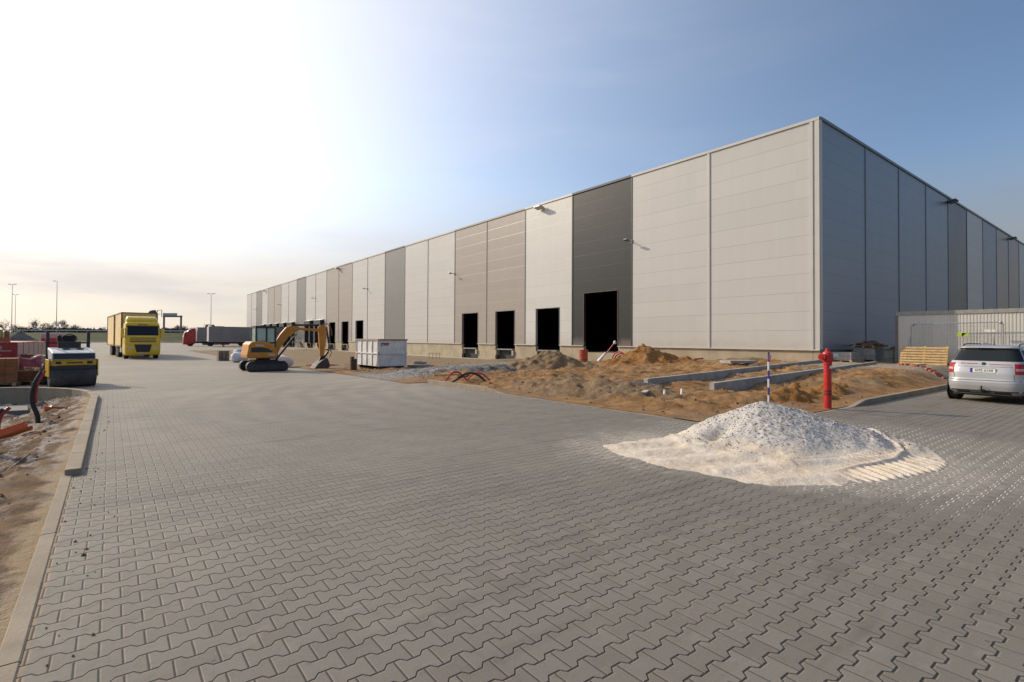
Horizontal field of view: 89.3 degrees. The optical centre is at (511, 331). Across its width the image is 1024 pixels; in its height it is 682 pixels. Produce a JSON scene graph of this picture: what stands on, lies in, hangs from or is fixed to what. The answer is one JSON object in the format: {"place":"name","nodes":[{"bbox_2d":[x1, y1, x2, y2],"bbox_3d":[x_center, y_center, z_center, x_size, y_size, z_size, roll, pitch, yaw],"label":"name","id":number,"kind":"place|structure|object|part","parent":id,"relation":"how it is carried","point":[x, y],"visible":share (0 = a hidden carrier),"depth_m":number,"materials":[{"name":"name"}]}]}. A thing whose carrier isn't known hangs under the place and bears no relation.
{"place":"outdoors","nodes":[
{"label":"outdoors","id":0,"kind":"place"},
{"bbox_2d":[0,396,89,646],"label":"muddy bank","id":1,"kind":"structure","parent":0,"point":[29,497],"depth_m":5.94,"materials":[{"name":"soil"}]},
{"bbox_2d":[0,407,10,427],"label":"cable duct","id":2,"kind":"object","parent":1,"relation":"on","point":[3,412],"visible":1,"depth_m":7.60,"materials":[{"name":"red plastic"}]},
{"bbox_2d":[0,405,27,414],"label":"concrete slab","id":3,"kind":"object","parent":1,"relation":"on","point":[17,410],"depth_m":13.24,"materials":[{"name":"grey concrete"}]},
{"bbox_2d":[0,421,32,438],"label":"pipe","id":4,"kind":"object","parent":1,"relation":"on","point":[16,429],"visible":1,"depth_m":9.63,"materials":[{"name":"orange plastic"}]},
{"bbox_2d":[9,448,37,468],"bbox_3d":[-6.680,1.787,6.945,0.071,0.075,2.030,1,-1,-28],"label":"cable","id":5,"kind":"object","parent":1,"relation":"on","point":[23,458],"visible":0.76,"depth_m":7.25,"materials":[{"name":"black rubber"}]},
{"bbox_2d":[0,401,47,409],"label":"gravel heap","id":6,"kind":"object","parent":1,"relation":"on","point":[39,404],"visible":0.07,"depth_m":14.51,"materials":[{"name":"gravel"}]},
{"bbox_2d":[29,371,45,422],"bbox_3d":[-10.169,1.465,11.118,0.148,1.245,0.270,0,-1,16],"label":"cable duct","id":7,"kind":"object","parent":1,"relation":"on","point":[34,389],"visible":0.88,"depth_m":11.05,"materials":[{"name":"black plastic"}]},
{"bbox_2d":[44,407,65,411],"bbox_3d":[-11.183,1.926,12.733,0.199,0.100,0.450,22,5,41],"label":"pipe shell","id":8,"kind":"object","parent":1,"relation":"on","point":[46,409],"visible":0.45,"depth_m":12.69,"materials":[{"name":"orange plastic"}]},
{"bbox_2d":[69,386,96,391],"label":"paving","id":9,"kind":"structure","parent":0,"point":[93,388],"depth_m":16.64,"materials":[{"name":"concrete"}]},
{"bbox_2d":[81,341,199,342],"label":"soil bank","id":10,"kind":"structure","parent":0,"point":[160,342],"depth_m":171.24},
{"bbox_2d":[148,310,161,316],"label":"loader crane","id":11,"kind":"object","parent":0,"point":[152,311],"visible":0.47,"depth_m":65.94,"materials":[{"name":"metal"}]},
{"bbox_2d":[3,332,616,341],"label":"embankment","id":12,"kind":"structure","parent":0,"point":[168,337],"depth_m":189.26,"materials":[{"name":"green plant"}]},
{"bbox_2d":[0,320,18,329],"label":"bare tree","id":13,"kind":"object","parent":12,"relation":"on","point":[4,327],"visible":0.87,"depth_m":261.48,"materials":[{"name":"brown plant"}]},
{"bbox_2d":[9,284,16,331],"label":"mast light","id":14,"kind":"object","parent":12,"relation":"on","point":[11,312],"visible":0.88,"depth_m":212.13,"materials":[{"name":"grey metal"}]},
{"bbox_2d":[27,318,46,327],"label":"bare tree","id":15,"kind":"object","parent":12,"relation":"on","point":[35,324],"visible":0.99,"depth_m":254.56,"materials":[{"name":"brown plant"}]},
{"bbox_2d":[53,320,68,327],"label":"bare tree","id":16,"kind":"object","parent":12,"relation":"on","point":[63,321],"visible":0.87,"depth_m":258.36,"materials":[{"name":"brown plant"}]},
{"bbox_2d":[12,326,195,332],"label":"scrub","id":17,"kind":"object","parent":12,"relation":"on","point":[62,328],"visible":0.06,"depth_m":238.54,"materials":[{"name":"green plant"}]},
{"bbox_2d":[163,313,181,332],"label":"sign gantry","id":18,"kind":"object","parent":12,"relation":"on","point":[170,315],"visible":0.82,"depth_m":204.80,"materials":[{"name":"grey metal"}]},
{"bbox_2d":[0,329,616,334],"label":"guardrail","id":19,"kind":"object","parent":12,"relation":"on","point":[195,330],"visible":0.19,"depth_m":199.97,"materials":[{"name":"metal"}]},
{"bbox_2d":[350,357,356,369],"bbox_3d":[-8.414,1.692,27.491,0.320,0.720,0.240,1,-1,-38],"label":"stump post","id":20,"kind":"object","parent":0,"point":[353,363],"visible":0.87,"depth_m":27.38,"materials":[{"name":"wood"}]},
{"bbox_2d":[331,350,479,358],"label":"loading apron","id":21,"kind":"object","parent":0,"point":[418,355],"visible":0.22,"depth_m":58.59,"materials":[{"name":"concrete"}]},
{"bbox_2d":[0,343,1023,681],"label":"paving","id":22,"kind":"structure","parent":0,"point":[296,525],"depth_m":4.05,"materials":[{"name":"concrete"}]},
{"bbox_2d":[0,357,18,385],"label":"clay block pallet","id":23,"kind":"object","parent":22,"relation":"on","point":[9,368],"visible":0.92,"depth_m":17.32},
{"bbox_2d":[0,342,22,361],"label":"wrapped block stack","id":24,"kind":"object","parent":22,"relation":"on","point":[11,349],"visible":0.48,"depth_m":18.52,"materials":[{"name":"red plastic"}]},
{"bbox_2d":[0,330,10,341],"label":"keg","id":25,"kind":"object","parent":24,"relation":"on","point":[6,334],"visible":1,"depth_m":18.80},
{"bbox_2d":[6,329,38,340],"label":"gravel heap","id":26,"kind":"object","parent":22,"relation":"on","point":[20,335],"visible":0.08,"depth_m":44.80,"materials":[{"name":"grey gravel"}]},
{"bbox_2d":[11,341,33,353],"bbox_3d":[-20.780,1.141,21.522,1.212,1.462,1.512,1,-1,-38],"label":"wrapped block stack","id":27,"kind":"object","parent":22,"relation":"on","point":[31,344],"visible":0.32,"depth_m":21.61,"materials":[{"name":"white plastic"}]},
{"bbox_2d":[23,342,28,353],"bbox_3d":[-19.739,1.127,20.178,1.212,1.462,1.512,1,-1,-38],"label":"wrapped block stack","id":28,"kind":"object","parent":22,"relation":"on","point":[25,347],"visible":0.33,"depth_m":20.46,"materials":[{"name":"white plastic"}]},
{"bbox_2d":[17,370,40,384],"bbox_3d":[-16.980,1.611,18.369,0.850,0.467,0.800,1,-1,-42],"label":"clay block pallet","id":29,"kind":"object","parent":22,"relation":"on","point":[26,376],"visible":0.42,"depth_m":17.98,"materials":[{"name":"brown brick"}]},
{"bbox_2d":[20,367,38,370],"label":"wood offcuts","id":30,"kind":"object","parent":29,"relation":"on","point":[35,368],"visible":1,"depth_m":18.24,"materials":[{"name":"brown wood"}]},
{"bbox_2d":[19,355,44,369],"bbox_3d":[-18.216,1.399,19.528,1.466,1.018,1.165,1,-1,-38],"label":"film bundle","id":31,"kind":"object","parent":22,"relation":"on","point":[32,361],"visible":0.23,"depth_m":19.25,"materials":[{"name":"plastic"}]},
{"bbox_2d":[21,353,40,356],"bbox_3d":[-18.201,0.938,19.660,0.300,0.140,0.900,7,-3,36],"label":"clay block row","id":32,"kind":"object","parent":31,"relation":"on","point":[25,355],"visible":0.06,"depth_m":19.47,"materials":[{"name":"brown brick"}]},
{"bbox_2d":[33,341,37,353],"bbox_3d":[-21.821,1.155,22.866,1.212,1.462,1.512,1,-1,-38],"label":"wrapped block stack","id":33,"kind":"object","parent":22,"relation":"on","point":[35,349],"visible":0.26,"depth_m":23.06,"materials":[{"name":"plastic"}]},
{"bbox_2d":[0,475,71,681],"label":"kerb","id":34,"kind":"structure","parent":22,"relation":"on","point":[12,647],"depth_m":3.24,"materials":[{"name":"concrete"}]},
{"bbox_2d":[38,341,41,354],"bbox_3d":[-22.862,1.200,24.209,1.212,1.462,1.512,1,-1,-38],"label":"wrapped block stack","id":35,"kind":"object","parent":22,"relation":"on","point":[39,347],"visible":0.18,"depth_m":24.71,"materials":[{"name":"white plastic"}]},
{"bbox_2d":[42,342,44,354],"bbox_3d":[-23.903,1.234,25.553,1.212,1.462,1.512,1,-1,-38],"label":"wrapped block stack","id":36,"kind":"object","parent":22,"relation":"on","point":[43,348],"visible":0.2,"depth_m":25.87,"materials":[{"name":"plastic"}]},
{"bbox_2d":[0,387,97,474],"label":"kerb","id":37,"kind":"structure","parent":22,"relation":"on","point":[21,395],"depth_m":14.08,"materials":[{"name":"concrete"}]},
{"bbox_2d":[40,333,64,347],"bbox_3d":[-33.008,1.181,37.243,1.260,2.055,2.160,1,-1,-41],"label":"red site box","id":38,"kind":"object","parent":22,"relation":"on","point":[53,337],"visible":0.26,"depth_m":36.43,"materials":[{"name":"metal"}]},
{"bbox_2d":[41,331,98,386],"bbox_3d":[-15.350,0.921,17.929,2.500,1.850,1.270,0,-1,42],"label":"road roller","id":39,"kind":"object","parent":22,"relation":"on","point":[69,361],"visible":0.96,"depth_m":17.25,"materials":[{"name":"metal"}]},
{"bbox_2d":[107,312,164,358],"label":"yellow lorry","id":40,"kind":"object","parent":22,"relation":"on","point":[132,333],"visible":1,"depth_m":44.24,"materials":[{"name":"paint"}]},
{"bbox_2d":[182,328,213,345],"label":"red lorry","id":41,"kind":"object","parent":22,"relation":"on","point":[189,337],"visible":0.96,"depth_m":109.17,"materials":[{"name":"paint"}]},
{"bbox_2d":[202,324,228,344],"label":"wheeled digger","id":42,"kind":"object","parent":22,"relation":"on","point":[214,343],"visible":0.23,"depth_m":131.75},
{"bbox_2d":[196,327,242,345],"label":"semi trailer","id":43,"kind":"object","parent":22,"relation":"on","point":[201,334],"visible":0.07,"depth_m":110.48,"materials":[{"name":"grey metal"}]},
{"bbox_2d":[217,350,228,360],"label":"kerbstone stack","id":44,"kind":"object","parent":22,"relation":"on","point":[222,355],"visible":1,"depth_m":40.80,"materials":[{"name":"grey concrete"}]},
{"bbox_2d":[230,352,246,361],"bbox_3d":[-20.141,1.898,38.247,1.139,0.789,1.060,1,-1,-38],"label":"bulk bag","id":45,"kind":"object","parent":22,"relation":"on","point":[236,357],"visible":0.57,"depth_m":37.84,"materials":[{"name":"white fabric"}]},
{"bbox_2d":[207,326,282,346],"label":"semi trailer","id":46,"kind":"object","parent":22,"relation":"on","point":[230,335],"visible":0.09,"depth_m":103.50,"materials":[{"name":"grey metal"}]},
{"bbox_2d":[277,355,293,366],"bbox_3d":[-13.656,1.762,30.668,1.333,0.759,1.013,1,-1,-38],"label":"bulk bag","id":47,"kind":"object","parent":22,"relation":"on","point":[289,361],"visible":0.38,"depth_m":30.47,"materials":[{"name":"white fabric"}]},
{"bbox_2d":[239,323,331,371],"bbox_3d":[-11.940,0.810,27.806,4.513,2.580,2.130,1,-1,-38],"label":"mini excavator","id":48,"kind":"object","parent":22,"relation":"on","point":[264,354],"visible":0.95,"depth_m":26.74,"materials":[{"name":"yellow metal"}]},
{"bbox_2d":[292,336,303,347],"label":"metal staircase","id":49,"kind":"structure","parent":22,"relation":"on","point":[300,343],"depth_m":99.80,"materials":[{"name":"metal"}]},
{"bbox_2d":[190,350,419,382],"bbox_3d":[-23.975,2.235,45.411,0.750,0.249,66.800,1,-1,-38],"label":"kerb","id":50,"kind":"object","parent":22,"relation":"on","point":[390,378],"visible":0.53,"depth_m":23.49,"materials":[{"name":"grey concrete"}]},
{"bbox_2d":[427,379,848,421],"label":"kerb","id":51,"kind":"structure","parent":22,"relation":"on","point":[465,386],"depth_m":15.87,"materials":[{"name":"concrete"}]},
{"bbox_2d":[603,401,948,485],"bbox_3d":[4.191,1.459,8.108,6.000,0.676,4.679,1,-1,-38],"label":"crushed stone heap","id":52,"kind":"object","parent":22,"relation":"on","point":[807,466],"visible":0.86,"depth_m":7.21,"materials":[{"name":"grey gravel"}]},
{"bbox_2d":[631,402,920,458],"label":"loose stones","id":53,"kind":"object","parent":52,"relation":"on","point":[783,426],"visible":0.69,"depth_m":7.90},
{"bbox_2d":[681,401,891,460],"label":"loose stones","id":54,"kind":"object","parent":52,"relation":"on","point":[781,425],"visible":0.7,"depth_m":7.83,"materials":[{"name":"grey stone"}]},
{"bbox_2d":[847,384,946,407],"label":"kerb","id":55,"kind":"structure","parent":22,"relation":"on","point":[872,400],"depth_m":14.57,"materials":[{"name":"concrete"}]},
{"bbox_2d":[946,338,1023,401],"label":"estate car","id":56,"kind":"object","parent":22,"relation":"on","point":[994,370],"visible":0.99,"depth_m":13.70,"materials":[{"name":"silver metal"}]},
{"bbox_3d":[12.695,0.625,13.869,0.323,0.320,1.491,1,-1,-32],"label":"rear window","id":57,"kind":"part","parent":56,"relation":"part of","materials":[{"name":"black glass"}]},
{"bbox_2d":[0,0,1023,331],"label":"sky","id":58,"kind":"structure","parent":0,"point":[164,155],"materials":[{"name":"blue"}]},
{"bbox_2d":[197,349,948,421],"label":"soil","id":59,"kind":"structure","parent":0,"point":[865,381],"depth_m":19.54,"materials":[{"name":"brown soil"}]},
{"bbox_2d":[306,363,334,366],"bbox_3d":[-11.594,2.027,31.387,1.614,0.194,0.840,1,-1,-26],"label":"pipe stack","id":60,"kind":"object","parent":59,"relation":"on","point":[310,364],"visible":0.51,"depth_m":31.25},
{"bbox_2d":[355,339,407,368],"bbox_3d":[-7.402,1.232,29.229,1.725,1.620,3.200,1,-1,-38],"label":"waste container","id":61,"kind":"object","parent":59,"relation":"on","point":[385,353],"visible":0.93,"depth_m":28.14,"materials":[{"name":"metal"}]},
{"bbox_2d":[406,361,431,366],"bbox_3d":[-5.462,1.909,30.535,1.500,0.300,1.500,1,-1,-38],"label":"manhole ring","id":62,"kind":"object","parent":59,"relation":"on","point":[419,364],"visible":0.96,"depth_m":30.12,"materials":[{"name":"concrete"}]},
{"bbox_2d":[387,366,460,377],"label":"rubble stones","id":63,"kind":"object","parent":59,"relation":"on","point":[413,370],"visible":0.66,"depth_m":24.66,"materials":[{"name":"grey stone"}]},
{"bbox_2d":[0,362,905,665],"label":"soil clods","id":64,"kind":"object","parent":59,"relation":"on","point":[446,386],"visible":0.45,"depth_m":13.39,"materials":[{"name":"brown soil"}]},
{"bbox_2d":[433,373,480,375],"bbox_3d":[-2.166,1.710,20.567,1.900,0.060,0.100,1,-1,-18],"label":"plank","id":65,"kind":"object","parent":59,"relation":"on","point":[448,374],"visible":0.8,"depth_m":20.36,"materials":[{"name":"brown wood"}]},
{"bbox_2d":[445,371,489,381],"bbox_3d":[-1.694,1.756,18.971,1.810,0.630,0.669,1,-1,-16],"label":"hose bundle","id":66,"kind":"object","parent":59,"relation":"on","point":[464,377],"visible":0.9,"depth_m":18.90,"materials":[{"name":"plastic"}]},
{"bbox_2d":[465,364,516,371],"bbox_3d":[-0.973,2.120,26.040,2.400,0.878,7.200,0,-1,26],"label":"earth heap","id":67,"kind":"object","parent":59,"relation":"on","point":[500,367],"visible":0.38,"depth_m":25.77,"materials":[{"name":"grey gravel"}]},
{"bbox_2d":[508,350,602,370],"bbox_3d":[2.069,1.811,28.652,7.440,1.580,5.520,0,-1,-3],"label":"earth heap","id":68,"kind":"object","parent":59,"relation":"on","point":[547,359],"visible":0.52,"depth_m":27.55,"materials":[{"name":"beige soil"}]},
{"bbox_2d":[579,350,587,361],"bbox_3d":[4.579,1.607,33.255,0.600,0.885,0.600,1,-1,-38],"label":"oil barrel","id":69,"kind":"object","parent":59,"relation":"on","point":[583,355],"visible":0.85,"depth_m":33.01,"materials":[{"name":"metal"}]},
{"bbox_2d":[510,377,692,399],"bbox_3d":[2.357,1.816,15.214,7.200,0.946,3.120,-1,-1,44],"label":"earth heap","id":70,"kind":"object","parent":59,"relation":"on","point":[595,388],"visible":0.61,"depth_m":14.54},
{"bbox_2d":[597,340,623,361],"bbox_3d":[6.978,1.364,35.283,2.314,1.544,0.602,0,-1,17],"label":"hose standpipe","id":71,"kind":"object","parent":59,"relation":"on","point":[603,355],"visible":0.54,"depth_m":35.25,"materials":[{"name":"white paint"}]},
{"bbox_2d":[620,380,663,386],"bbox_3d":[3.858,1.905,16.376,1.920,0.819,3.120,0,-1,35],"label":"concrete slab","id":72,"kind":"object","parent":59,"relation":"on","point":[640,382],"visible":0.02,"depth_m":15.89,"materials":[{"name":"grey concrete"}]},
{"bbox_2d":[601,343,699,365],"bbox_3d":[8.354,1.656,30.993,7.200,1.926,4.800,0,-1,-9],"label":"earth heap","id":73,"kind":"object","parent":59,"relation":"on","point":[642,354],"visible":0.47,"depth_m":30.05,"materials":[{"name":"brown soil"}]},
{"bbox_2d":[644,359,821,383],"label":"curb wall","id":74,"kind":"structure","parent":59,"relation":"on","point":[712,375],"depth_m":19.93,"materials":[{"name":"concrete"}]},
{"bbox_2d":[720,360,756,362],"bbox_3d":[10.754,1.433,24.632,1.600,0.120,0.700,1,-1,-21],"label":"concrete slab","id":75,"kind":"object","parent":59,"relation":"on","point":[738,361],"depth_m":24.41,"materials":[{"name":"grey concrete"}]},
{"bbox_2d":[768,352,770,401],"bbox_3d":[6.041,1.210,12.184,0.060,1.450,0.057,1,-1,-38],"label":"marker post","id":76,"kind":"object","parent":59,"relation":"on","point":[769,357],"visible":0.88,"depth_m":12.17,"materials":[{"name":"white paint"}]},
{"bbox_2d":[709,361,876,390],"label":"curb wall","id":77,"kind":"structure","parent":59,"relation":"on","point":[741,384],"depth_m":17.77,"materials":[{"name":"concrete"}]},
{"bbox_2d":[765,382,852,412],"bbox_3d":[8.600,1.932,14.989,6.240,0.869,1.920,1,-1,-43],"label":"earth heap","id":78,"kind":"object","parent":59,"relation":"on","point":[795,391],"visible":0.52,"depth_m":14.25,"materials":[{"name":"brown soil"}]},
{"bbox_2d":[818,348,838,409],"bbox_3d":[7.505,1.121,12.318,0.487,1.445,0.255,0,-1,-3],"label":"fire hydrant","id":79,"kind":"object","parent":59,"relation":"on","point":[827,356],"visible":0.99,"depth_m":12.26,"materials":[{"name":"red metal"}]},
{"bbox_2d":[897,363,947,378],"bbox_3d":[17.335,1.649,22.066,0.380,0.495,3.170,0,-1,7],"label":"brick row","id":80,"kind":"object","parent":59,"relation":"on","point":[934,372],"visible":0.95,"depth_m":21.43,"materials":[{"name":"orange brick"}]},
{"bbox_2d":[247,116,1023,361],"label":"warehouse","id":81,"kind":"structure","parent":0,"point":[810,239],"depth_m":36.19,"materials":[{"name":"silver metal"}]},
{"bbox_2d":[279,322,286,344],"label":"dock shelter","id":82,"kind":"object","parent":81,"relation":"attached to","point":[283,325],"visible":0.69,"depth_m":109.17,"materials":[{"name":"black rubber"}]},
{"bbox_2d":[287,321,294,344],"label":"dock shelter","id":83,"kind":"object","parent":81,"relation":"attached to","point":[293,334],"visible":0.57,"depth_m":104.58,"materials":[{"name":"black rubber"}]},
{"bbox_2d":[304,320,312,345],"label":"dock shelter","id":84,"kind":"object","parent":81,"relation":"attached to","point":[308,336],"visible":0.88,"depth_m":95.80,"materials":[{"name":"black rubber"}]},
{"bbox_2d":[313,319,323,346],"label":"dock shelter","id":85,"kind":"object","parent":81,"relation":"attached to","point":[319,321],"visible":0.62,"depth_m":92.04,"materials":[{"name":"black rubber"}]},
{"bbox_2d":[533,204,543,209],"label":"floodlight","id":86,"kind":"object","parent":81,"relation":"attached to","point":[538,207],"visible":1,"depth_m":44.22,"materials":[{"name":"white metal"}]},
{"bbox_2d":[946,198,958,204],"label":"floodlight","id":87,"kind":"object","parent":81,"relation":"attached to","point":[953,201],"visible":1,"depth_m":41.45,"materials":[{"name":"metal"}]},
{"bbox_2d":[837,358,948,368],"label":"yard ground","id":88,"kind":"structure","parent":0,"point":[888,361],"depth_m":26.46,"materials":[{"name":"orange soil"}]},
{"bbox_2d":[832,352,863,361],"bbox_3d":[17.605,1.345,27.220,1.700,0.522,1.000,1,-1,-38],"label":"block pallet","id":89,"kind":"object","parent":88,"relation":"on","point":[850,356],"visible":0.83,"depth_m":26.71,"materials":[{"name":"concrete"}]},
{"bbox_2d":[849,340,887,361],"bbox_3d":[19.622,1.062,28.572,1.860,1.147,1.838,1,-1,-41],"label":"block pallet","id":90,"kind":"object","parent":88,"relation":"on","point":[872,350],"visible":0.88,"depth_m":28.10,"materials":[{"name":"concrete"}]},
{"bbox_2d":[890,346,894,362],"bbox_3d":[20.142,1.189,26.924,0.685,0.886,1.303,0,-1,30],"label":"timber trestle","id":91,"kind":"object","parent":88,"relation":"on","point":[892,348],"visible":0.42,"depth_m":26.76,"materials":[{"name":"wood"}]},
{"bbox_2d":[899,346,948,365],"bbox_3d":[19.681,1.174,24.782,0.453,0.939,1.840,1,-1,-38],"label":"timber pallet","id":92,"kind":"object","parent":88,"relation":"on","point":[922,357],"visible":0.91,"depth_m":24.70,"materials":[{"name":"beige wood"}]},
{"bbox_2d":[907,321,1003,362],"bbox_3d":[20.727,0.560,24.389,0.150,2.040,3.552,1,-1,-38],"label":"fence panel","id":93,"kind":"object","parent":88,"relation":"on","point":[959,334],"visible":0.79,"depth_m":24.13,"materials":[{"name":"metal"}]},
{"bbox_2d":[895,308,1023,364],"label":"site cabin","id":94,"kind":"object","parent":88,"relation":"on","point":[1012,319],"visible":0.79,"depth_m":24.67,"materials":[{"name":"metal"}]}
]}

